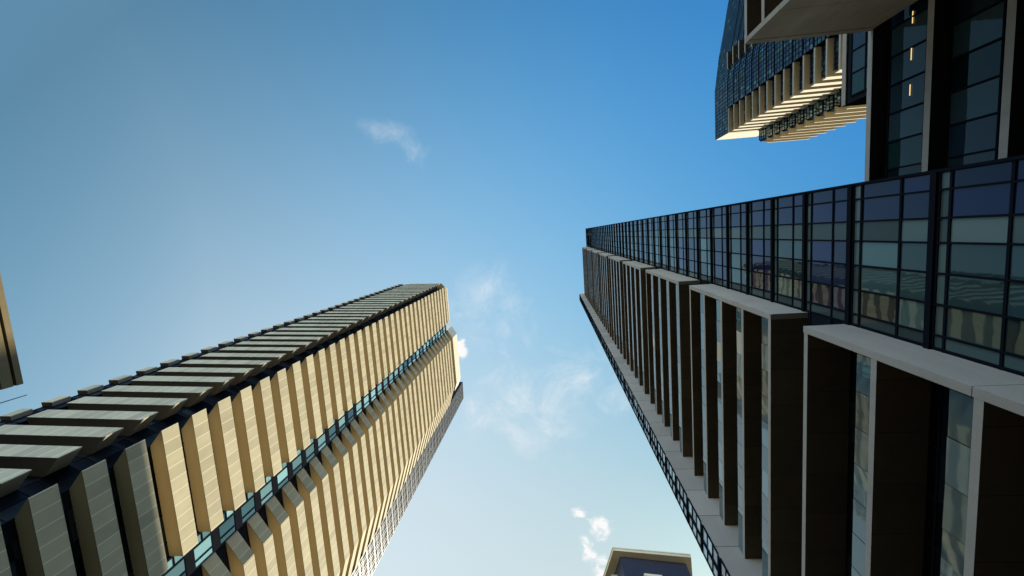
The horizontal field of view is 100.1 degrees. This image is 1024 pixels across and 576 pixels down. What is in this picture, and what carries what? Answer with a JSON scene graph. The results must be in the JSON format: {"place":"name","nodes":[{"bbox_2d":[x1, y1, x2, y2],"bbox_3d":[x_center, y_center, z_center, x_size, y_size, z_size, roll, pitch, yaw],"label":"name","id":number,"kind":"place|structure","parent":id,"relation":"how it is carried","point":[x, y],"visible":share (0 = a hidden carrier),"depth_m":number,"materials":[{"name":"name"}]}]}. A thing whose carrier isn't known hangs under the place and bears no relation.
{"place":"outdoors","nodes":[
{"label":"outdoors","id":0,"kind":"place"},
{"bbox_2d":[0,274,23,389],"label":"edge building","id":1,"kind":"structure","parent":0,"point":[10,373],"depth_m":31.56,"materials":[{"name":"stone"}]},
{"bbox_2d":[0,283,463,575],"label":"skyscraper","id":2,"kind":"structure","parent":0,"point":[307,445],"depth_m":62.98,"materials":[{"name":"beige stone"}]},
{"bbox_2d":[1,519,26,575],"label":"sunlit window","id":3,"kind":"structure","parent":2,"relation":"in","point":[9,530],"depth_m":34.87,"materials":[{"name":"black glass"}]},
{"bbox_2d":[0,487,36,524],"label":"corner window","id":4,"kind":"structure","parent":2,"relation":"in","point":[11,503],"depth_m":36.00,"materials":[{"name":"blue glass"}]},
{"bbox_2d":[0,411,41,425],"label":"recess window","id":5,"kind":"structure","parent":2,"relation":"in","point":[17,421],"depth_m":47.85,"materials":[{"name":"blue glass"}]},
{"bbox_2d":[20,462,73,486],"bbox_3d":[-48.602,17.094,40.042,11.974,4.040,0.130,1,-83,5],"label":"shaded window","id":6,"kind":"structure","parent":2,"relation":"in","point":[29,479],"depth_m":38.61,"materials":[{"name":"black glass"}]},
{"bbox_2d":[24,463,85,493],"bbox_3d":[-41.473,17.741,39.526,2.640,4.040,0.130,25,-82,1],"label":"corner window","id":7,"kind":"structure","parent":2,"relation":"in","point":[66,476],"depth_m":39.39,"materials":[{"name":"black glass"}]},
{"bbox_2d":[33,398,79,410],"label":"recess window","id":8,"kind":"structure","parent":2,"relation":"in","point":[57,407],"depth_m":51.67,"materials":[{"name":"blue glass"}]},
{"bbox_2d":[60,490,85,575],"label":"sunlit window","id":9,"kind":"structure","parent":2,"relation":"in","point":[67,506],"depth_m":39.14,"materials":[{"name":"black glass"}]},
{"bbox_2d":[71,387,110,397],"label":"recess window","id":10,"kind":"structure","parent":2,"relation":"in","point":[96,393],"depth_m":55.82,"materials":[{"name":"blue glass"}]},
{"bbox_2d":[72,443,112,461],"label":"shaded window","id":11,"kind":"structure","parent":2,"relation":"in","point":[78,456],"depth_m":42.61,"materials":[{"name":"black glass"}]},
{"bbox_2d":[74,443,125,468],"bbox_3d":[-41.139,17.247,43.512,2.640,4.040,0.130,25,-82,1],"label":"corner window","id":12,"kind":"structure","parent":2,"relation":"in","point":[112,452],"depth_m":43.46,"materials":[{"name":"black glass"}]},
{"bbox_2d":[103,377,136,386],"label":"recess window","id":13,"kind":"structure","parent":2,"relation":"in","point":[125,383],"depth_m":59.84,"materials":[{"name":"blue glass"}]},
{"bbox_2d":[108,466,133,575],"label":"sunlit window","id":14,"kind":"structure","parent":2,"relation":"in","point":[111,473],"depth_m":43.40,"materials":[{"name":"black glass"}]},
{"bbox_2d":[115,426,160,447],"bbox_3d":[-40.806,16.753,47.497,2.640,4.040,0.130,25,-82,1],"label":"corner window","id":15,"kind":"structure","parent":2,"relation":"in","point":[149,433],"depth_m":47.55,"materials":[{"name":"black glass"}]},
{"bbox_2d":[132,369,162,377],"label":"recess window","id":16,"kind":"structure","parent":2,"relation":"in","point":[153,373],"depth_m":63.84,"materials":[{"name":"blue glass"}]},
{"bbox_2d":[147,446,169,558],"bbox_3d":[-39.182,23.783,48.233,0.130,4.040,13.090,-3,-83,5],"label":"sunlit window","id":17,"kind":"structure","parent":2,"relation":"in","point":[153,474],"depth_m":47.53,"materials":[{"name":"black glass"}]},
{"bbox_2d":[150,412,189,430],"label":"corner window","id":18,"kind":"structure","parent":2,"relation":"in","point":[180,418],"depth_m":51.56,"materials":[{"name":"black glass"}]},
{"bbox_2d":[157,361,185,368],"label":"recess window","id":19,"kind":"structure","parent":2,"relation":"in","point":[177,364],"depth_m":67.81,"materials":[{"name":"blue glass"}]},
{"bbox_2d":[162,552,191,575],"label":"gap window","id":20,"kind":"structure","parent":2,"relation":"in","point":[177,565],"depth_m":49.70,"materials":[{"name":"teal glass"}]},
{"bbox_2d":[180,430,198,531],"bbox_3d":[-38.849,23.289,52.218,0.130,4.040,13.090,-3,-83,5],"label":"sunlit window","id":21,"kind":"structure","parent":2,"relation":"in","point":[180,430],"depth_m":51.59,"materials":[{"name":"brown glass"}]},
{"bbox_2d":[179,355,202,360],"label":"recess window","id":22,"kind":"structure","parent":2,"relation":"in","point":[197,357],"depth_m":71.49,"materials":[{"name":"blue glass"}]},
{"bbox_2d":[180,400,215,416],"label":"corner window","id":23,"kind":"structure","parent":2,"relation":"in","point":[191,410],"depth_m":55.64,"materials":[{"name":"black glass"}]},
{"bbox_2d":[189,529,216,572],"bbox_3d":[-38.266,31.936,52.973,0.350,4.330,4.174,-1,-83,5],"label":"gap window","id":24,"kind":"structure","parent":2,"relation":"in","point":[206,546],"depth_m":53.11,"materials":[{"name":"teal glass"}]},
{"bbox_2d":[199,348,220,354],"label":"recess window","id":25,"kind":"structure","parent":2,"relation":"in","point":[215,351],"depth_m":75.84,"materials":[{"name":"blue glass"}]},
{"bbox_2d":[207,416,222,510],"bbox_3d":[-38.516,22.795,56.204,0.130,4.040,13.090,-3,-83,5],"label":"sunlit window","id":26,"kind":"structure","parent":2,"relation":"in","point":[207,416],"depth_m":55.63,"materials":[{"name":"brown glass"}]},
{"bbox_2d":[205,389,236,403],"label":"corner window","id":27,"kind":"structure","parent":2,"relation":"in","point":[226,393],"depth_m":59.65,"materials":[{"name":"black glass"}]},
{"bbox_2d":[215,509,238,548],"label":"gap window","id":28,"kind":"structure","parent":2,"relation":"in","point":[230,524],"depth_m":57.13,"materials":[{"name":"teal glass"}]},
{"bbox_2d":[228,380,256,393],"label":"corner window","id":29,"kind":"structure","parent":2,"relation":"in","point":[240,386],"depth_m":63.59,"materials":[{"name":"black glass"}]},
{"bbox_2d":[238,492,258,527],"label":"gap window","id":30,"kind":"structure","parent":2,"relation":"in","point":[250,507],"depth_m":61.26,"materials":[{"name":"teal glass"}]},
{"bbox_2d":[247,371,273,383],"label":"corner window","id":31,"kind":"structure","parent":2,"relation":"in","point":[255,379],"depth_m":67.45,"materials":[{"name":"black glass"}]},
{"bbox_2d":[257,477,275,508],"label":"gap window","id":32,"kind":"structure","parent":2,"relation":"in","point":[265,493],"depth_m":65.23,"materials":[{"name":"teal glass"}]},
{"bbox_2d":[265,364,288,375],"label":"corner window","id":33,"kind":"structure","parent":2,"relation":"in","point":[275,369],"depth_m":71.39,"materials":[{"name":"black glass"}]},
{"bbox_2d":[274,462,290,492],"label":"gap window","id":34,"kind":"structure","parent":2,"relation":"in","point":[282,477],"depth_m":69.37,"materials":[{"name":"teal glass"}]},
{"bbox_2d":[280,357,302,367],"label":"corner window","id":35,"kind":"structure","parent":2,"relation":"in","point":[289,362],"depth_m":75.36,"materials":[{"name":"black glass"}]},
{"bbox_2d":[290,450,304,478],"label":"gap window","id":36,"kind":"structure","parent":2,"relation":"in","point":[297,463],"depth_m":73.29,"materials":[{"name":"teal glass"}]},
{"bbox_2d":[294,351,314,360],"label":"corner window","id":37,"kind":"structure","parent":2,"relation":"in","point":[302,356],"depth_m":79.23,"materials":[{"name":"black glass"}]},
{"bbox_2d":[303,439,316,464],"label":"gap window","id":38,"kind":"structure","parent":2,"relation":"in","point":[310,452],"depth_m":77.29,"materials":[{"name":"teal glass"}]},
{"bbox_2d":[307,346,325,354],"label":"corner window","id":39,"kind":"structure","parent":2,"relation":"in","point":[314,350],"depth_m":83.26,"materials":[{"name":"black glass"}]},
{"bbox_2d":[316,429,327,453],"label":"gap window","id":40,"kind":"structure","parent":2,"relation":"in","point":[322,440],"depth_m":81.36,"materials":[{"name":"teal glass"}]},
{"bbox_2d":[317,341,335,349],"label":"corner window","id":41,"kind":"structure","parent":2,"relation":"in","point":[325,345],"depth_m":87.16,"materials":[{"name":"black glass"}]},
{"bbox_2d":[327,419,337,443],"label":"gap window","id":42,"kind":"structure","parent":2,"relation":"in","point":[332,431],"depth_m":85.20,"materials":[{"name":"teal glass"}]},
{"bbox_2d":[328,336,341,344],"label":"corner window","id":43,"kind":"structure","parent":2,"relation":"in","point":[336,339],"depth_m":91.16,"materials":[{"name":"black glass"}]},
{"bbox_2d":[337,411,346,433],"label":"gap window","id":44,"kind":"structure","parent":2,"relation":"in","point":[342,422],"depth_m":89.31,"materials":[{"name":"teal glass"}]},
{"bbox_2d":[337,332,350,339],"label":"corner window","id":45,"kind":"structure","parent":2,"relation":"in","point":[344,335],"depth_m":95.24,"materials":[{"name":"black glass"}]},
{"bbox_2d":[346,404,355,425],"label":"gap window","id":46,"kind":"structure","parent":2,"relation":"in","point":[350,414],"depth_m":93.21,"materials":[{"name":"teal glass"}]},
{"bbox_2d":[346,328,357,335],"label":"corner window","id":47,"kind":"structure","parent":2,"relation":"in","point":[352,331],"depth_m":99.14,"materials":[{"name":"black glass"}]},
{"bbox_2d":[351,561,360,575],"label":"end window","id":48,"kind":"structure","parent":2,"relation":"in","point":[356,572],"depth_m":94.26,"materials":[{"name":"grey glass"}]},
{"bbox_2d":[355,397,362,416],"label":"gap window","id":49,"kind":"structure","parent":2,"relation":"in","point":[358,406],"depth_m":97.30,"materials":[{"name":"teal glass"}]},
{"bbox_2d":[359,549,368,575],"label":"end window","id":50,"kind":"structure","parent":2,"relation":"in","point":[364,567],"depth_m":97.97,"materials":[{"name":"grey glass"}]},
{"bbox_2d":[363,390,370,409],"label":"gap window","id":51,"kind":"structure","parent":2,"relation":"in","point":[366,399],"depth_m":101.18,"materials":[{"name":"teal glass"}]},
{"bbox_2d":[367,537,376,575],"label":"end window","id":52,"kind":"structure","parent":2,"relation":"in","point":[371,546],"depth_m":101.84,"materials":[{"name":"grey glass"}]},
{"bbox_2d":[370,384,376,402],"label":"gap window","id":53,"kind":"structure","parent":2,"relation":"in","point":[373,393],"depth_m":105.19,"materials":[{"name":"teal glass"}]},
{"bbox_2d":[374,525,382,565],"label":"end window","id":54,"kind":"structure","parent":2,"relation":"in","point":[377,536],"depth_m":105.83,"materials":[{"name":"grey glass"}]},
{"bbox_2d":[376,379,382,396],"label":"gap window","id":55,"kind":"structure","parent":2,"relation":"in","point":[379,386],"depth_m":108.98,"materials":[{"name":"teal glass"}]},
{"bbox_2d":[380,514,388,552],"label":"end window","id":56,"kind":"structure","parent":2,"relation":"in","point":[384,529],"depth_m":109.83,"materials":[{"name":"grey glass"}]},
{"bbox_2d":[383,376,388,390],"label":"gap window","id":57,"kind":"structure","parent":2,"relation":"in","point":[385,381],"depth_m":113.01,"materials":[{"name":"teal glass"}]},
{"bbox_2d":[386,506,393,541],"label":"end window","id":58,"kind":"structure","parent":2,"relation":"in","point":[390,525],"depth_m":113.79,"materials":[{"name":"grey glass"}]},
{"bbox_2d":[388,369,393,385],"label":"gap window","id":59,"kind":"structure","parent":2,"relation":"in","point":[390,376],"depth_m":117.29,"materials":[{"name":"teal glass"}]},
{"bbox_2d":[392,497,398,531],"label":"end window","id":60,"kind":"structure","parent":2,"relation":"in","point":[395,503],"depth_m":117.79,"materials":[{"name":"grey glass"}]},
{"bbox_2d":[394,367,398,380],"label":"gap window","id":61,"kind":"structure","parent":2,"relation":"in","point":[396,371],"depth_m":121.19,"materials":[{"name":"teal glass"}]},
{"bbox_2d":[397,488,403,521],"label":"end window","id":62,"kind":"structure","parent":2,"relation":"in","point":[400,494],"depth_m":121.81,"materials":[{"name":"grey glass"}]},
{"bbox_2d":[399,363,403,375],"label":"gap window","id":63,"kind":"structure","parent":2,"relation":"in","point":[401,367],"depth_m":125.29,"materials":[{"name":"teal glass"}]},
{"bbox_2d":[402,480,408,512],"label":"end window","id":64,"kind":"structure","parent":2,"relation":"in","point":[404,488],"depth_m":125.84,"materials":[{"name":"grey glass"}]},
{"bbox_2d":[407,473,412,503],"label":"end window","id":65,"kind":"structure","parent":2,"relation":"in","point":[409,480],"depth_m":129.76,"materials":[{"name":"grey glass"}]},
{"bbox_2d":[411,466,416,494],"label":"end window","id":66,"kind":"structure","parent":2,"relation":"in","point":[413,472],"depth_m":133.72,"materials":[{"name":"grey glass"}]},
{"bbox_2d":[415,459,419,486],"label":"end window","id":67,"kind":"structure","parent":2,"relation":"in","point":[417,468],"depth_m":137.69,"materials":[{"name":"grey glass"}]},
{"bbox_2d":[419,452,423,481],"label":"end window","id":68,"kind":"structure","parent":2,"relation":"in","point":[420,457],"depth_m":141.82,"materials":[{"name":"grey glass"}]},
{"bbox_2d":[423,447,426,473],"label":"end window","id":69,"kind":"structure","parent":2,"relation":"in","point":[424,450],"depth_m":145.71,"materials":[{"name":"grey glass"}]},
{"bbox_2d":[426,442,429,467],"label":"end window","id":70,"kind":"structure","parent":2,"relation":"in","point":[427,445],"depth_m":149.90,"materials":[{"name":"grey glass"}]},
{"bbox_2d":[429,436,432,461],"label":"end window","id":71,"kind":"structure","parent":2,"relation":"in","point":[430,440],"depth_m":153.91,"materials":[{"name":"grey glass"}]},
{"bbox_2d":[432,431,435,455],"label":"end window","id":72,"kind":"structure","parent":2,"relation":"in","point":[433,435],"depth_m":157.86,"materials":[{"name":"grey glass"}]},
{"bbox_2d":[435,426,438,450],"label":"end window","id":73,"kind":"structure","parent":2,"relation":"in","point":[436,430],"depth_m":161.84,"materials":[{"name":"grey glass"}]},
{"bbox_2d":[438,421,441,444],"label":"end window","id":74,"kind":"structure","parent":2,"relation":"in","point":[439,424],"depth_m":165.64,"materials":[{"name":"grey glass"}]},
{"bbox_2d":[440,417,443,438],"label":"end window","id":75,"kind":"structure","parent":2,"relation":"in","point":[442,427],"depth_m":169.98,"materials":[{"name":"grey glass"}]},
{"bbox_2d":[443,414,445,434],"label":"end window","id":76,"kind":"structure","parent":2,"relation":"in","point":[444,416],"depth_m":173.57,"materials":[{"name":"grey glass"}]},
{"bbox_2d":[445,409,448,430],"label":"end window","id":77,"kind":"structure","parent":2,"relation":"in","point":[446,413],"depth_m":177.40,"materials":[{"name":"grey glass"}]},
{"bbox_2d":[0,0,865,575],"label":"sky","id":78,"kind":"structure","parent":0,"point":[178,178],"materials":[{"name":"blue"}]},
{"bbox_2d":[603,547,691,575],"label":"midrise block","id":79,"kind":"structure","parent":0,"point":[628,562],"depth_m":79.83,"materials":[{"name":"beige metal"}]},
{"bbox_2d":[579,155,1023,575],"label":"office tower","id":80,"kind":"structure","parent":0,"point":[829,381],"depth_m":24.22,"materials":[{"name":"blue glass"}]},
{"bbox_2d":[620,371,623,390],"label":"bay window","id":81,"kind":"structure","parent":80,"relation":"in","point":[621,375],"depth_m":79.86,"materials":[{"name":"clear glass"}]},
{"bbox_2d":[623,378,627,398],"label":"bay window","id":82,"kind":"structure","parent":80,"relation":"in","point":[625,383],"depth_m":75.89,"materials":[{"name":"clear glass"}]},
{"bbox_2d":[627,385,632,406],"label":"bay window","id":83,"kind":"structure","parent":80,"relation":"in","point":[630,393],"depth_m":72.08,"materials":[{"name":"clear glass"}]},
{"bbox_2d":[632,394,637,416],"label":"bay window","id":84,"kind":"structure","parent":80,"relation":"in","point":[634,402],"depth_m":68.23,"materials":[{"name":"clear glass"}]},
{"bbox_2d":[637,403,642,429],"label":"bay window","id":85,"kind":"structure","parent":80,"relation":"in","point":[639,411],"depth_m":64.27,"materials":[{"name":"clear glass"}]},
{"bbox_2d":[643,414,649,441],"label":"bay window","id":86,"kind":"structure","parent":80,"relation":"in","point":[646,425],"depth_m":60.37,"materials":[{"name":"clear glass"}]},
{"bbox_2d":[649,426,656,458],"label":"bay window","id":87,"kind":"structure","parent":80,"relation":"in","point":[652,438],"depth_m":56.47,"materials":[{"name":"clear glass"}]},
{"bbox_2d":[656,439,665,474],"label":"bay window","id":88,"kind":"structure","parent":80,"relation":"in","point":[661,454],"depth_m":52.48,"materials":[{"name":"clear glass"}]},
{"bbox_2d":[665,455,675,495],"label":"bay window","id":89,"kind":"structure","parent":80,"relation":"in","point":[669,474],"depth_m":48.54,"materials":[{"name":"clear glass"}]},
{"bbox_2d":[674,474,686,519],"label":"bay window","id":90,"kind":"structure","parent":80,"relation":"in","point":[680,494],"depth_m":44.64,"materials":[{"name":"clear glass"}]},
{"bbox_2d":[686,496,701,546],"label":"bay window","id":91,"kind":"structure","parent":80,"relation":"in","point":[693,519],"depth_m":40.72,"materials":[{"name":"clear glass"}]},
{"bbox_2d":[700,522,718,575],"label":"bay window","id":92,"kind":"structure","parent":80,"relation":"in","point":[707,547],"depth_m":36.86,"materials":[{"name":"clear glass"}]},
{"bbox_2d":[717,554,730,575],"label":"bay window","id":93,"kind":"structure","parent":80,"relation":"in","point":[721,568],"depth_m":34.12,"materials":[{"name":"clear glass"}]},
{"bbox_2d":[744,0,917,44],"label":"framed building","id":94,"kind":"structure","parent":0,"point":[771,20],"depth_m":26.30,"materials":[{"name":"concrete"}]},
{"bbox_2d":[841,0,1023,181],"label":"podium building","id":95,"kind":"structure","parent":0,"point":[933,84],"depth_m":24.18,"materials":[{"name":"black glass"}]},
{"label":"plaza","id":96,"kind":"structure","parent":0,"visible":0},
{"bbox_2d":[715,0,865,142],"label":"corner tower","id":97,"kind":"structure","parent":96,"relation":"on","point":[780,91],"depth_m":116.56,"materials":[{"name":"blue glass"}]},
{"bbox_2d":[759,128,764,140],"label":"step window","id":98,"kind":"structure","parent":97,"relation":"in","point":[762,132],"depth_m":137.59,"materials":[{"name":"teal glass"}]},
{"bbox_2d":[765,125,771,137],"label":"step window","id":99,"kind":"structure","parent":97,"relation":"in","point":[768,130],"depth_m":133.67,"materials":[{"name":"teal glass"}]},
{"bbox_2d":[772,121,778,134],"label":"step window","id":100,"kind":"structure","parent":97,"relation":"in","point":[775,127],"depth_m":129.57,"materials":[{"name":"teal glass"}]},
{"bbox_2d":[780,73,782,100],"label":"bay window","id":101,"kind":"structure","parent":97,"relation":"in","point":[781,87],"depth_m":108.79,"materials":[{"name":"blue glass"}]},
{"bbox_2d":[779,118,786,131],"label":"step window","id":102,"kind":"structure","parent":97,"relation":"in","point":[782,123],"depth_m":125.71,"materials":[{"name":"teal glass"}]},
{"bbox_2d":[786,114,793,127],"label":"step window","id":103,"kind":"structure","parent":97,"relation":"in","point":[789,120],"depth_m":121.65,"materials":[{"name":"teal glass"}]},
{"bbox_2d":[789,66,792,95],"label":"bay window","id":104,"kind":"structure","parent":97,"relation":"in","point":[791,68],"depth_m":104.72,"materials":[{"name":"blue glass"}]},
{"bbox_2d":[794,110,802,124],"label":"step window","id":105,"kind":"structure","parent":97,"relation":"in","point":[798,117],"depth_m":117.60,"materials":[{"name":"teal glass"}]},
{"bbox_2d":[799,59,802,89],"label":"bay window","id":106,"kind":"structure","parent":97,"relation":"in","point":[801,61],"depth_m":100.60,"materials":[{"name":"blue glass"}]},
{"bbox_2d":[803,105,811,120],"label":"step window","id":107,"kind":"structure","parent":97,"relation":"in","point":[807,112],"depth_m":113.54,"materials":[{"name":"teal glass"}]},
{"bbox_2d":[810,51,813,83],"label":"bay window","id":108,"kind":"structure","parent":97,"relation":"in","point":[812,54],"depth_m":96.43,"materials":[{"name":"blue glass"}]},
{"bbox_2d":[812,100,821,116],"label":"step window","id":109,"kind":"structure","parent":97,"relation":"in","point":[817,107],"depth_m":109.48,"materials":[{"name":"teal glass"}]},
{"bbox_2d":[821,43,825,76],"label":"bay window","id":110,"kind":"structure","parent":97,"relation":"in","point":[823,57],"depth_m":92.40,"materials":[{"name":"blue glass"}]},
{"bbox_2d":[822,95,832,112],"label":"step window","id":111,"kind":"structure","parent":97,"relation":"in","point":[827,103],"depth_m":105.46,"materials":[{"name":"teal glass"}]},
{"bbox_2d":[833,35,838,69],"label":"bay window","id":112,"kind":"structure","parent":97,"relation":"in","point":[836,39],"depth_m":88.29,"materials":[{"name":"blue glass"}]},
{"bbox_2d":[832,90,841,107],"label":"step window","id":113,"kind":"structure","parent":97,"relation":"in","point":[837,96],"depth_m":101.85,"materials":[{"name":"teal glass"}]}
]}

